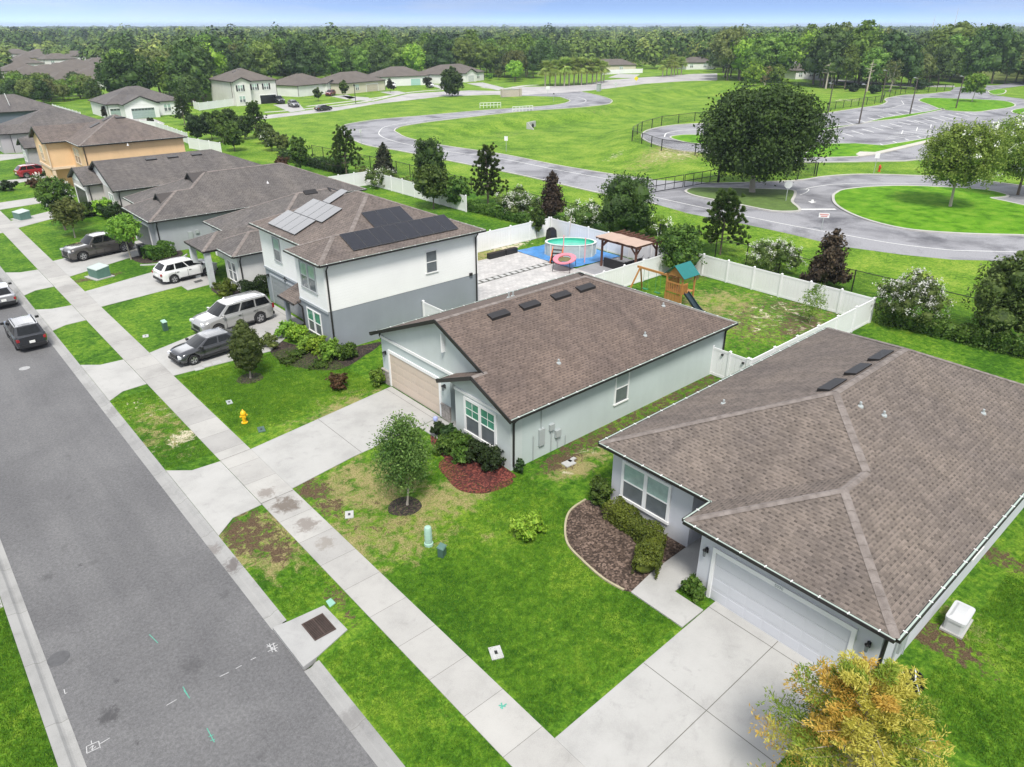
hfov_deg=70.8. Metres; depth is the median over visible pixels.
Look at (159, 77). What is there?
woodland tree
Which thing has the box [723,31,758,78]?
woodland tree
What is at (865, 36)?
woodland tree
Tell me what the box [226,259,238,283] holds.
window
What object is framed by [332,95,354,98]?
driveway
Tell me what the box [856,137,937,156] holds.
sidewalk
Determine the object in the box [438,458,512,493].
mulch bed
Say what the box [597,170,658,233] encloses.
broadleaf tree
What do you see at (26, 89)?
woodland tree
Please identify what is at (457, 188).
broadleaf tree
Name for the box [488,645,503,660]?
meter lid
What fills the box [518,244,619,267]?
tarp
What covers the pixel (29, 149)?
bungalow
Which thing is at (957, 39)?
woodland tree
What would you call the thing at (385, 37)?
woodland tree
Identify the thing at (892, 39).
woodland tree
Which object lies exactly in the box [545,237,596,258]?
pool
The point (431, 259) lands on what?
window
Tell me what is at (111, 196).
window
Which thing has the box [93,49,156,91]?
broadleaf tree
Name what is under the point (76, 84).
woodland tree
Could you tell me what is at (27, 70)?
bungalow
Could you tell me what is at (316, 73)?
woodland tree
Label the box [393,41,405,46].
woodland tree
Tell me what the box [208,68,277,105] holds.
two storey house
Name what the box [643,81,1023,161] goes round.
car park
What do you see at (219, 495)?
driveway
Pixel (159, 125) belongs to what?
vinyl fence
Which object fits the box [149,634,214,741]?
road marking
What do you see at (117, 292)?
driveway
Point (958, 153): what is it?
island tree
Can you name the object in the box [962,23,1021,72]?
woodland tree
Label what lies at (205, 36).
woodland tree
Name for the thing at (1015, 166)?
island tree
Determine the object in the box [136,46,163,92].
woodland tree
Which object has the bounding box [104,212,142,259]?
young tree
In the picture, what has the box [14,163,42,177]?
suv
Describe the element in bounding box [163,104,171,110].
window
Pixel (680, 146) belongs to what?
chain link fence
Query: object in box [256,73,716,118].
road
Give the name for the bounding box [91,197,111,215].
shrub
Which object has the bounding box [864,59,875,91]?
dead tree
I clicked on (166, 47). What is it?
woodland tree
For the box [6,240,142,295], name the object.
driveway
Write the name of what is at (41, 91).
woodland tree
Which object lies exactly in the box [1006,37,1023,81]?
woodland tree
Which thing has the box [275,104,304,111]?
driveway
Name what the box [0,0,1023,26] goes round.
sky
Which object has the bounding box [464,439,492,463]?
shrub
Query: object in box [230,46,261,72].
woodland tree
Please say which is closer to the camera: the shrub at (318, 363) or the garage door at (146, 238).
the shrub at (318, 363)
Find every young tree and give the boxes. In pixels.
[33,175,76,229]
[49,197,87,237]
[100,106,106,116]
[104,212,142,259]
[312,87,322,100]
[339,80,348,92]
[366,409,437,504]
[386,78,394,92]
[423,77,431,87]
[485,73,492,80]
[495,68,502,79]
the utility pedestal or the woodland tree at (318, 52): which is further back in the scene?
the woodland tree at (318, 52)
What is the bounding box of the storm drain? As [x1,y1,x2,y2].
[273,605,346,670]
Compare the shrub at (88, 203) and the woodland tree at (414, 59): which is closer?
the shrub at (88, 203)
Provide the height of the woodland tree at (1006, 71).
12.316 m
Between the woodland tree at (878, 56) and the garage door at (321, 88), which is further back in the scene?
the woodland tree at (878, 56)
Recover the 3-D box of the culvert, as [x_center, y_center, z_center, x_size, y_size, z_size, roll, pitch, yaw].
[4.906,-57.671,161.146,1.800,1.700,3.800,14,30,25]
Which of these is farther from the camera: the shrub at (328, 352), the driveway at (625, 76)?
the driveway at (625, 76)
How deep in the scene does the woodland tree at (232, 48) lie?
266.98 m
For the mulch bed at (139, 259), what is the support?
on the ground at (594, 138)
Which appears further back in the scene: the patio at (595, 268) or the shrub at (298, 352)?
the patio at (595, 268)
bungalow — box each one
[0,62,31,76]
[0,94,58,122]
[0,108,98,153]
[2,65,60,75]
[9,49,27,56]
[11,57,43,65]
[13,52,44,59]
[16,118,95,164]
[28,49,47,54]
[36,53,77,63]
[37,64,67,69]
[49,70,78,80]
[50,62,86,70]
[63,59,93,65]
[65,51,97,59]
[67,149,260,206]
[77,65,96,70]
[77,69,105,88]
[84,57,101,62]
[88,86,183,118]
[121,163,366,250]
[184,187,345,288]
[276,73,332,96]
[321,71,385,94]
[368,66,429,85]
[369,272,738,470]
[420,64,484,83]
[598,327,1023,693]
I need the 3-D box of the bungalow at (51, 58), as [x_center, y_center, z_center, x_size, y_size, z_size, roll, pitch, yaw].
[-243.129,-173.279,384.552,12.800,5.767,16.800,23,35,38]
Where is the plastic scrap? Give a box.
[326,598,335,606]
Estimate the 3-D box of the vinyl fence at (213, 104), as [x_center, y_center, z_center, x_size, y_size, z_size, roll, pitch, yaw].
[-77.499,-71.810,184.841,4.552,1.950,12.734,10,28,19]
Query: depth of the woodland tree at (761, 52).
255.66 m
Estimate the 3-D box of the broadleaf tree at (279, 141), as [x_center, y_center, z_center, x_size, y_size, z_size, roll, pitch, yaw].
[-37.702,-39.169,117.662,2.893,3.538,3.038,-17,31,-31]
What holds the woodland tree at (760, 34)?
on the ground at (594, 138)
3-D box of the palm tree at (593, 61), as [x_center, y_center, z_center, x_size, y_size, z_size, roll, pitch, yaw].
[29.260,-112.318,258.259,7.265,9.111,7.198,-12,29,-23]
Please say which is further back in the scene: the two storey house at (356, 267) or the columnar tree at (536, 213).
the columnar tree at (536, 213)
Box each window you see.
[22,149,27,161]
[38,144,45,160]
[72,147,82,165]
[108,192,114,205]
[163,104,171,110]
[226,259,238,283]
[237,85,242,91]
[239,96,245,102]
[252,83,256,89]
[263,83,268,89]
[271,236,282,263]
[298,259,317,294]
[306,307,322,335]
[425,249,438,273]
[463,396,496,446]
[613,372,629,405]
[619,459,672,524]
[971,546,984,560]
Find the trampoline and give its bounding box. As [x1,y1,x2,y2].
[552,253,575,272]
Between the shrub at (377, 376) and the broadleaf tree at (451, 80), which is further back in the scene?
the broadleaf tree at (451, 80)
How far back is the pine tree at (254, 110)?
134.07 m
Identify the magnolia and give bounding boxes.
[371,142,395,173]
[538,170,566,217]
[798,228,853,285]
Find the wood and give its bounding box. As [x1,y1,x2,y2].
[0,22,1023,75]
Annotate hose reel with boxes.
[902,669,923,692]
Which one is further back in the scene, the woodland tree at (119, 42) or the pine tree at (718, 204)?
the woodland tree at (119, 42)
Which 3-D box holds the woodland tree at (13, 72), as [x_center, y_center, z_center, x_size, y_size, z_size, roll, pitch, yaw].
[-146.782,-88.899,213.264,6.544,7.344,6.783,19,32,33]
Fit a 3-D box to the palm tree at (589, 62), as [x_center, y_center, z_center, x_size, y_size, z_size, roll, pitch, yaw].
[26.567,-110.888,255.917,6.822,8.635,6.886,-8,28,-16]
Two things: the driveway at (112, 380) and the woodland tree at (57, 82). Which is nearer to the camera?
the driveway at (112, 380)
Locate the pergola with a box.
[596,229,661,265]
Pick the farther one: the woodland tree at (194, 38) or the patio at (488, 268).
the woodland tree at (194, 38)
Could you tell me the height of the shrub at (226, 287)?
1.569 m
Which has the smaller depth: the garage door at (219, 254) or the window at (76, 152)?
the garage door at (219, 254)
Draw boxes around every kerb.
[0,266,404,766]
[0,540,86,766]
[344,89,1023,235]
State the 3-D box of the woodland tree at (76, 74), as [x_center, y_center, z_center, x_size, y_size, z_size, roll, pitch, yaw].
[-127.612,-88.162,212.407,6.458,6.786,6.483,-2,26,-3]
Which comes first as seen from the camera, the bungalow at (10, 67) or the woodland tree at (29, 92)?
the woodland tree at (29, 92)
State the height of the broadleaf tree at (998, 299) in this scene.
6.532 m
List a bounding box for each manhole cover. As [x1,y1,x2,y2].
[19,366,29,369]
[47,650,69,665]
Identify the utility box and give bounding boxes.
[160,319,168,330]
[437,542,446,557]
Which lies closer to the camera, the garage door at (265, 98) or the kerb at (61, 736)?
the kerb at (61, 736)
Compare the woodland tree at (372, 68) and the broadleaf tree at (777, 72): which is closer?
the broadleaf tree at (777, 72)
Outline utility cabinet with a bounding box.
[596,83,601,90]
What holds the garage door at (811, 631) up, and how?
in the bungalow at (828, 492)
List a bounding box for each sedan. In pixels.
[0,282,17,306]
[167,327,232,364]
[314,104,332,110]
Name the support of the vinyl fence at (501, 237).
on the ground at (594, 138)
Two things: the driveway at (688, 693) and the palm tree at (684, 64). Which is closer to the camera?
the driveway at (688, 693)
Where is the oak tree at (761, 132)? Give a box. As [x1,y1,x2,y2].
[692,79,843,192]
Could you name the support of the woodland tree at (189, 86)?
on the ground at (594, 138)
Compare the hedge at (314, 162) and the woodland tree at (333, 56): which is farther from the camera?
the woodland tree at (333, 56)
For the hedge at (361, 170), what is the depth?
99.02 m
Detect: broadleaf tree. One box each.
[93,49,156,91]
[184,113,208,138]
[201,111,214,139]
[205,110,229,142]
[212,107,237,119]
[218,120,244,150]
[230,115,254,139]
[252,122,272,141]
[257,127,277,147]
[272,132,288,150]
[287,135,311,167]
[410,161,452,208]
[412,136,447,173]
[438,66,464,95]
[443,176,471,204]
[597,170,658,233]
[654,223,706,267]
[740,61,767,82]
[768,64,786,84]
[960,250,1023,336]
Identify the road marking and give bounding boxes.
[64,643,277,752]
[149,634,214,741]
[379,95,1012,251]
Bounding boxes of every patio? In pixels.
[478,251,593,300]
[478,261,552,283]
[576,257,631,274]
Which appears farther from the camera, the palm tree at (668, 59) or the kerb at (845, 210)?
the palm tree at (668, 59)
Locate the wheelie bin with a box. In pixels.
[136,243,144,255]
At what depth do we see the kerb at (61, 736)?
23.59 m
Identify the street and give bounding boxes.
[0,278,377,766]
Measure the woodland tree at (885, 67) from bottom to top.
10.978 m
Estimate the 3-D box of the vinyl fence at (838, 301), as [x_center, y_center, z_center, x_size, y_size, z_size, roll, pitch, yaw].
[20.011,-8.027,56.611,0.170,1.950,16.870,-21,34,-36]
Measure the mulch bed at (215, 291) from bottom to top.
0.030 m
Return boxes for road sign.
[784,181,792,197]
[819,213,829,229]
[873,153,879,173]
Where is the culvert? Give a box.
[526,121,535,129]
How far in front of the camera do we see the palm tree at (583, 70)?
251.82 m
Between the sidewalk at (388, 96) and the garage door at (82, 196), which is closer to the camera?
the garage door at (82, 196)
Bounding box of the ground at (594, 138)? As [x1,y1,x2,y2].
[0,44,1023,766]
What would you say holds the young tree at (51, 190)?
on the ground at (594, 138)
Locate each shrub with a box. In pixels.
[0,179,18,190]
[24,177,37,187]
[29,172,44,179]
[76,202,92,215]
[84,201,96,215]
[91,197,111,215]
[95,201,118,219]
[110,205,129,216]
[211,278,238,297]
[259,331,278,347]
[274,155,290,164]
[274,319,295,337]
[277,354,298,366]
[285,322,308,341]
[285,348,306,357]
[296,332,316,349]
[303,334,327,355]
[307,358,332,368]
[317,337,341,360]
[324,372,347,389]
[333,341,357,361]
[364,166,396,187]
[368,367,385,388]
[429,421,444,435]
[432,432,455,455]
[439,422,461,435]
[449,428,473,450]
[450,446,470,463]
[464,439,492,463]
[478,444,506,471]
[494,184,540,215]
[509,509,546,540]
[513,458,525,473]
[558,198,606,228]
[588,473,615,509]
[642,214,674,234]
[680,573,706,602]
[791,282,828,322]
[844,83,860,91]
[868,84,881,93]
[912,78,933,88]
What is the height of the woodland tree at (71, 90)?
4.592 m
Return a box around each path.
[420,417,455,437]
[631,536,702,627]
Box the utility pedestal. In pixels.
[424,525,432,547]
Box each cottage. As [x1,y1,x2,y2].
[589,59,636,69]
[675,57,714,69]
[784,64,818,78]
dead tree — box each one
[825,63,835,88]
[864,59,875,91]
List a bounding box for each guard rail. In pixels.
[480,102,500,107]
[512,105,532,111]
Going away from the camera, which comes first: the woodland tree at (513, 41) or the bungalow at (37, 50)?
the woodland tree at (513, 41)
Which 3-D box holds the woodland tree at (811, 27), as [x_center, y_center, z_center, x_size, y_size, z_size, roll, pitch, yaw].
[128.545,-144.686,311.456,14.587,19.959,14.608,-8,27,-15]
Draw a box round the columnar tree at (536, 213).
[530,204,545,236]
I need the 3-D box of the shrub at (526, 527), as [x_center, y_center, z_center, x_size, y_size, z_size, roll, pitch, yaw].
[0.600,5.829,29.806,1.465,1.071,1.595,17,31,31]
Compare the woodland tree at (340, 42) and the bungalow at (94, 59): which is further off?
the bungalow at (94, 59)
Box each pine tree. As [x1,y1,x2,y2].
[170,94,195,124]
[243,100,267,128]
[321,124,363,173]
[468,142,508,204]
[693,187,751,254]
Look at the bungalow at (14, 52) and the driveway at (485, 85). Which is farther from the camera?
the bungalow at (14, 52)
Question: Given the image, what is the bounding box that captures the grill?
[545,227,556,239]
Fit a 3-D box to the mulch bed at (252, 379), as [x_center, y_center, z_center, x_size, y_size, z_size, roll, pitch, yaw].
[-15.767,-0.318,43.241,1.574,0.030,1.500,-21,34,-36]
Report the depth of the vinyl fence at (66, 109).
166.28 m
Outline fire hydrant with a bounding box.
[239,409,247,423]
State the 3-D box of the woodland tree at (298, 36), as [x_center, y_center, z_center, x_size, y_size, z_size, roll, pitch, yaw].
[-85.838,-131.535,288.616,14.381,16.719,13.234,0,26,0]
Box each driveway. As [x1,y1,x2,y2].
[0,153,23,160]
[0,176,44,185]
[0,195,70,209]
[0,211,52,232]
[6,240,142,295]
[36,271,215,330]
[81,305,303,400]
[133,118,164,123]
[166,387,439,535]
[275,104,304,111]
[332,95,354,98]
[343,96,373,100]
[382,91,404,94]
[467,82,502,89]
[555,601,833,766]
[608,74,639,77]
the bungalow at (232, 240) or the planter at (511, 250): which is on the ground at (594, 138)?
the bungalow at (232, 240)
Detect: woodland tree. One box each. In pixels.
[1,72,23,83]
[1,78,16,94]
[2,70,21,82]
[14,77,35,98]
[16,80,35,97]
[26,72,51,79]
[31,79,53,102]
[39,77,57,101]
[53,80,64,99]
[55,83,70,101]
[62,83,74,99]
[63,71,78,95]
[66,75,83,98]
[68,80,82,98]
[69,73,85,96]
[76,75,93,98]
[82,77,103,97]
[105,33,134,59]
[105,49,122,57]
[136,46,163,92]
[147,56,176,94]
[149,48,171,65]
[156,44,177,50]
[161,43,217,101]
[164,35,184,46]
[170,36,219,98]
[173,72,204,105]
[179,36,206,42]
[192,33,218,41]
[193,37,241,69]
[195,74,212,101]
[199,41,226,96]
[216,57,235,75]
[217,37,232,44]
[227,43,236,52]
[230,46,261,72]
[233,39,245,48]
[237,36,260,48]
[247,39,281,74]
[251,36,285,77]
[270,37,290,74]
[276,40,293,76]
[280,37,317,75]
[286,33,305,40]
[292,33,332,76]
[308,70,321,76]
[323,36,352,72]
[323,44,345,74]
[339,45,357,71]
[346,45,371,71]
[356,35,382,45]
[359,37,376,54]
[362,54,377,73]
[367,42,394,69]
[376,30,394,45]
[386,42,407,66]
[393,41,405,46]
[399,36,420,44]
[400,43,427,70]
[412,40,427,70]
[418,33,430,68]
[422,33,458,67]
[452,37,479,66]
[456,29,482,52]
[473,41,499,72]
[481,38,499,72]
[493,48,508,76]
[498,35,511,71]
[501,52,524,77]
[502,43,515,52]
[504,49,528,79]
[505,60,525,77]
[506,36,519,47]
[513,33,535,76]
[524,46,545,77]
[535,35,557,67]
[553,39,571,60]
[566,45,577,58]
[705,23,749,79]
[706,28,731,76]
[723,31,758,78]
[727,35,757,80]
[744,37,774,83]
[751,32,766,46]
[766,30,804,71]
[791,28,822,83]
[797,22,856,86]
[797,23,818,59]
[821,21,857,76]
[822,29,853,84]
[835,44,860,87]
[846,19,885,83]
[854,35,887,84]
[860,47,892,85]
[861,54,894,83]
[875,26,899,81]
[879,30,910,84]
[889,39,926,88]
[901,51,934,85]
[907,32,930,46]
[915,54,936,79]
[922,32,950,81]
[929,21,978,77]
[929,40,963,84]
[948,33,973,80]
[953,20,979,76]
[958,55,975,82]
[960,24,1005,73]
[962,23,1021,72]
[974,23,1023,83]
[994,50,1023,83]
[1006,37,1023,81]
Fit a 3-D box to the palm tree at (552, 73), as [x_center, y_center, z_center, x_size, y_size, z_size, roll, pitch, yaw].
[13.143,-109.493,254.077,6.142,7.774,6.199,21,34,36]
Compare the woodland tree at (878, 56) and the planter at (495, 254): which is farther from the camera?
the woodland tree at (878, 56)
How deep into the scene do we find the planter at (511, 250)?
66.64 m
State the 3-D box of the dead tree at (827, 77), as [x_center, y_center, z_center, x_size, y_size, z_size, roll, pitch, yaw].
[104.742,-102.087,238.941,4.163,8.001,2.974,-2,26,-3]
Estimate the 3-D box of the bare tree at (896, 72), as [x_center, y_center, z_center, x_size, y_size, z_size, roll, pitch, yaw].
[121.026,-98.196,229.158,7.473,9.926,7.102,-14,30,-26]
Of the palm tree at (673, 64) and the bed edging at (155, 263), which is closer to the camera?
the bed edging at (155, 263)
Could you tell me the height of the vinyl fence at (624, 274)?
1.950 m
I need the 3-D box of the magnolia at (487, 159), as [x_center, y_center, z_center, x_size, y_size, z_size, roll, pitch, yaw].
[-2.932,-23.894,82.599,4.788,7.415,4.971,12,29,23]
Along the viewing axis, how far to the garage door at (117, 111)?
163.43 m
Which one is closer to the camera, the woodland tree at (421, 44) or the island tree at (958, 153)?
the island tree at (958, 153)
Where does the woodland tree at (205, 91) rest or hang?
on the ground at (594, 138)
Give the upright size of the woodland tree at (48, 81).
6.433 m
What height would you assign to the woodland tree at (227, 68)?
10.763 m
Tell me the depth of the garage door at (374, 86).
230.62 m
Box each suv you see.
[0,314,47,349]
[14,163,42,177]
[151,256,217,283]
[189,291,274,332]
[287,99,299,107]
[325,89,335,95]
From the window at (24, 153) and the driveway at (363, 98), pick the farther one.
the driveway at (363, 98)
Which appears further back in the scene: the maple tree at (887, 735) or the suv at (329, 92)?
the suv at (329, 92)
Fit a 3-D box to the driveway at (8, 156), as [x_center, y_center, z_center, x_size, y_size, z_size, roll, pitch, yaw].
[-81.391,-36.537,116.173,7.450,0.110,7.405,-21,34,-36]
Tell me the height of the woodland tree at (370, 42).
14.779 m
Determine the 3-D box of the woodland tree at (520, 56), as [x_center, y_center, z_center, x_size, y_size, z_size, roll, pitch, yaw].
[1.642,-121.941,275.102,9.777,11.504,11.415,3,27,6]
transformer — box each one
[11,209,33,220]
[84,263,114,280]
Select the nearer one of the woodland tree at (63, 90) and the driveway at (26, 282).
the driveway at (26, 282)
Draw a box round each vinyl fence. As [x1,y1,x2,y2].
[52,104,80,113]
[139,120,187,142]
[187,137,221,151]
[193,99,234,110]
[329,170,466,211]
[422,300,444,316]
[477,217,549,251]
[550,217,664,259]
[592,253,671,285]
[602,68,642,74]
[695,253,876,322]
[709,345,749,378]
[748,297,874,365]
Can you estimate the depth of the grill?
70.42 m
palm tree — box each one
[536,60,552,85]
[544,62,554,84]
[546,60,562,85]
[555,56,571,85]
[562,58,577,85]
[570,57,582,84]
[573,56,590,84]
[582,59,595,84]
[588,57,601,83]
[588,58,604,83]
[600,60,608,82]
[603,62,610,81]
[657,60,668,76]
[662,57,670,75]
[667,54,679,76]
[671,56,681,75]
[678,57,688,74]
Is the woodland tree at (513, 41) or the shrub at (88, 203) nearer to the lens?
the shrub at (88, 203)
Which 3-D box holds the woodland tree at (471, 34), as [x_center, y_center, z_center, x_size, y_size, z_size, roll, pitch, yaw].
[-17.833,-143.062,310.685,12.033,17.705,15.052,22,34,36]
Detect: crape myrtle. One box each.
[742,238,805,271]
[872,266,956,327]
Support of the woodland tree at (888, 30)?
on the ground at (594, 138)
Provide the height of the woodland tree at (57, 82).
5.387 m
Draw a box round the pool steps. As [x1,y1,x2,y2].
[550,247,562,262]
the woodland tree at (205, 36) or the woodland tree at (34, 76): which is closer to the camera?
the woodland tree at (34, 76)
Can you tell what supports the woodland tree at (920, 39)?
on the ground at (594, 138)
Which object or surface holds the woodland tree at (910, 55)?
on the ground at (594, 138)
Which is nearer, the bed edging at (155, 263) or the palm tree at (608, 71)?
the bed edging at (155, 263)
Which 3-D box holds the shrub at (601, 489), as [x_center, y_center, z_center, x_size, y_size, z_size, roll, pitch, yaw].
[3.945,4.710,31.644,1.207,1.413,1.190,-21,33,-36]
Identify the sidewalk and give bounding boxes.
[0,211,583,766]
[265,85,531,112]
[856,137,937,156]
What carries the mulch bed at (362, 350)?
on the ground at (594, 138)
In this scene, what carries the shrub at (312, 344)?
on the mulch bed at (362, 350)
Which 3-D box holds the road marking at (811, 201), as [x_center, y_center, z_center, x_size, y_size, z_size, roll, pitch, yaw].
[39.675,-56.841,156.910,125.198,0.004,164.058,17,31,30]
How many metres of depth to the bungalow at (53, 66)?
274.23 m
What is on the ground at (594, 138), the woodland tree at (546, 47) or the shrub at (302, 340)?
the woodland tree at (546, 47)
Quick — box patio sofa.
[603,257,642,268]
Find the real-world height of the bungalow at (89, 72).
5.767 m
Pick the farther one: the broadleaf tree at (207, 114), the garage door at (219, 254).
the broadleaf tree at (207, 114)
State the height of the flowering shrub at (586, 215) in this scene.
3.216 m
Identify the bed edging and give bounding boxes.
[140,254,187,265]
[564,499,624,590]
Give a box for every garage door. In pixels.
[74,183,88,202]
[109,107,121,115]
[130,107,156,118]
[133,217,152,244]
[212,230,223,258]
[259,94,275,103]
[269,273,302,318]
[314,86,323,93]
[366,83,378,91]
[387,349,441,416]
[410,78,420,84]
[468,75,473,81]
[706,546,857,669]
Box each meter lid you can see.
[257,426,265,432]
[345,510,353,518]
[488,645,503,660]
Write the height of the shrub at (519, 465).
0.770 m
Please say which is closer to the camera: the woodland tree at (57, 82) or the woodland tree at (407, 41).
the woodland tree at (57, 82)
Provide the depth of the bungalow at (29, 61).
338.26 m
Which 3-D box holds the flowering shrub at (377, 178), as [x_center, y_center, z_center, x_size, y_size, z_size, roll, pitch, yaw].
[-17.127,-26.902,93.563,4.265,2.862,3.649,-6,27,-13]
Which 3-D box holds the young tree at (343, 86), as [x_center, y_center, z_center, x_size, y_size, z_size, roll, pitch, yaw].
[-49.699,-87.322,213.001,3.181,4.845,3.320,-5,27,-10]
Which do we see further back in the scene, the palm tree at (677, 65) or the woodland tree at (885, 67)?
the palm tree at (677, 65)
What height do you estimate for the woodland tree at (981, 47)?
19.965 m
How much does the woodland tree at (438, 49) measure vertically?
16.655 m
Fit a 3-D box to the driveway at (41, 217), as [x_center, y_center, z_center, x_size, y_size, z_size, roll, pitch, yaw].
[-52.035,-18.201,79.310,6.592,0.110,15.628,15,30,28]
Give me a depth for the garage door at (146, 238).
68.59 m
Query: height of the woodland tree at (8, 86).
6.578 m
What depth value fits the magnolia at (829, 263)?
56.64 m
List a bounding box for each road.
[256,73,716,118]
[341,86,1023,260]
[809,78,954,86]
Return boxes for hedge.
[140,239,176,261]
[237,274,268,295]
[277,149,348,173]
[355,165,446,189]
[467,199,531,223]
[602,495,667,580]
[874,307,1023,358]
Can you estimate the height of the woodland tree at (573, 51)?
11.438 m
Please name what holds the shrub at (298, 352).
on the mulch bed at (362, 350)
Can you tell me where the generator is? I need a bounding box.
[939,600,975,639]
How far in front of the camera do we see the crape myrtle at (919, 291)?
48.90 m
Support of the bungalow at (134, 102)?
on the ground at (594, 138)
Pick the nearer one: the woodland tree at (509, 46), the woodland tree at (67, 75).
the woodland tree at (67, 75)
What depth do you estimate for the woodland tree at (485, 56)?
287.57 m
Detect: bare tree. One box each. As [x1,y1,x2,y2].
[760,66,772,84]
[877,58,904,91]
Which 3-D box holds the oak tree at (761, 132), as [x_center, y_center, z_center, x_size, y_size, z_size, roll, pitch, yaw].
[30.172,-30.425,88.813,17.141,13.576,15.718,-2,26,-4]
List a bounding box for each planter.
[487,250,505,258]
[503,247,517,254]
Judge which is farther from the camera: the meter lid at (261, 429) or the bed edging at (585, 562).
the meter lid at (261, 429)
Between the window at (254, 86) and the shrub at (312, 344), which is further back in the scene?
the window at (254, 86)
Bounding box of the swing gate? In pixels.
[646,169,719,192]
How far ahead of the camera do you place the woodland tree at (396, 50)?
282.61 m
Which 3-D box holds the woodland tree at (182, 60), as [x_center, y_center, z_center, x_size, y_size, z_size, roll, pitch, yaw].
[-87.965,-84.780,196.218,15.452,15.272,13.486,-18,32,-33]
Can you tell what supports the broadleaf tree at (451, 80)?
on the ground at (594, 138)
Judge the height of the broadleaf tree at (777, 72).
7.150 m
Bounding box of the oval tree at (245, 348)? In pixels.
[226,319,265,377]
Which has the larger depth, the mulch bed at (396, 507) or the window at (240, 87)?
the window at (240, 87)
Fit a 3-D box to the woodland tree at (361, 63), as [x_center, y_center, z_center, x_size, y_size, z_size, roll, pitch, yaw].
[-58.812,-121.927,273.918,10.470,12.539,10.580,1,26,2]
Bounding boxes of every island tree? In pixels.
[915,117,1023,205]
[961,72,990,101]
[988,111,1023,194]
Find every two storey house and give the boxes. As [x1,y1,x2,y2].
[28,114,187,186]
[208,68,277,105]
[248,189,486,345]
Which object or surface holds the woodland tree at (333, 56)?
on the ground at (594, 138)
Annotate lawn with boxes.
[672,89,1023,233]
[687,187,797,210]
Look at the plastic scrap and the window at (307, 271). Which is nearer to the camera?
the plastic scrap
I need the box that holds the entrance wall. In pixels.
[500,88,521,96]
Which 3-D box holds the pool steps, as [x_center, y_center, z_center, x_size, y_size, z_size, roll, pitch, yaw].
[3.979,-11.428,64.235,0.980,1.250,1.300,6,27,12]
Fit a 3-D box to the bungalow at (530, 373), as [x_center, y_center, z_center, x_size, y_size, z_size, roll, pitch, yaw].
[2.409,-3.032,42.190,18.182,5.851,13.276,-21,34,-36]
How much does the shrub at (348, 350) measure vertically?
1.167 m
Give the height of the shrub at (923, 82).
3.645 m
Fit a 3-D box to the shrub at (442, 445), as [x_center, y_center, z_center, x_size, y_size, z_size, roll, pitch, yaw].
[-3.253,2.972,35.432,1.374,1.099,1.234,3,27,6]
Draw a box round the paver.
[561,460,575,467]
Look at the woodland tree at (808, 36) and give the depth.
253.38 m
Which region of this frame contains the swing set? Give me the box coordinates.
[630,261,705,311]
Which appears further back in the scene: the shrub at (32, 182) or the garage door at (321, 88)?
the garage door at (321, 88)
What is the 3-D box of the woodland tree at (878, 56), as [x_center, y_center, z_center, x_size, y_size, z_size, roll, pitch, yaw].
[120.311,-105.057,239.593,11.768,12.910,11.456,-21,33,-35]
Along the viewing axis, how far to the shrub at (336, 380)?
41.52 m
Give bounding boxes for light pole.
[827,82,833,111]
[858,83,867,122]
[880,70,887,102]
[909,77,918,113]
[955,75,964,107]
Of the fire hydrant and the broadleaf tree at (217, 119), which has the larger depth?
the broadleaf tree at (217, 119)
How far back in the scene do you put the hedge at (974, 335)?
47.90 m
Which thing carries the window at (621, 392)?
in the bungalow at (530, 373)
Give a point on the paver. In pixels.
(567, 463)
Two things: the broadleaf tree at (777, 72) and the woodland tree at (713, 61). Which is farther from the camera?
the woodland tree at (713, 61)
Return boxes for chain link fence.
[311,145,1013,330]
[632,112,818,175]
[719,161,816,181]
[826,84,953,110]
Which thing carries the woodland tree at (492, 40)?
on the ground at (594, 138)
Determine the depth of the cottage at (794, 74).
284.44 m
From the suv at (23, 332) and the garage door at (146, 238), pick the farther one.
the garage door at (146, 238)
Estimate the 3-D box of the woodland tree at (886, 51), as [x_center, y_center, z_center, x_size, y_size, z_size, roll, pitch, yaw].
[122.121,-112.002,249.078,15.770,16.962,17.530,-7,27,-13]
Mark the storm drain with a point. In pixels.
(308, 639)
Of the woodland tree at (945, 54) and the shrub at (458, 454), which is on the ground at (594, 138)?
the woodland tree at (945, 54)
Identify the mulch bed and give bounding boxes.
[132,250,182,262]
[211,288,238,296]
[236,373,262,383]
[270,341,380,369]
[388,496,421,515]
[430,435,515,478]
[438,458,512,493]
[566,500,684,591]
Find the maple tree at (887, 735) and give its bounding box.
[747,649,955,766]
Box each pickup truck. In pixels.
[60,231,135,260]
[274,95,284,103]
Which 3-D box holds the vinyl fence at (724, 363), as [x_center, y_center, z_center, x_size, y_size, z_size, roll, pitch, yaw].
[12.787,-1.046,42.577,0.215,1.950,2.580,-21,34,-36]
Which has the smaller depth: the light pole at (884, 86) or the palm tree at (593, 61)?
the light pole at (884, 86)
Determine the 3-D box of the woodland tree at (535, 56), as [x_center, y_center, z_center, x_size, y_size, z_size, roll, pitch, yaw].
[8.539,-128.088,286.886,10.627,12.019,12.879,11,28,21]

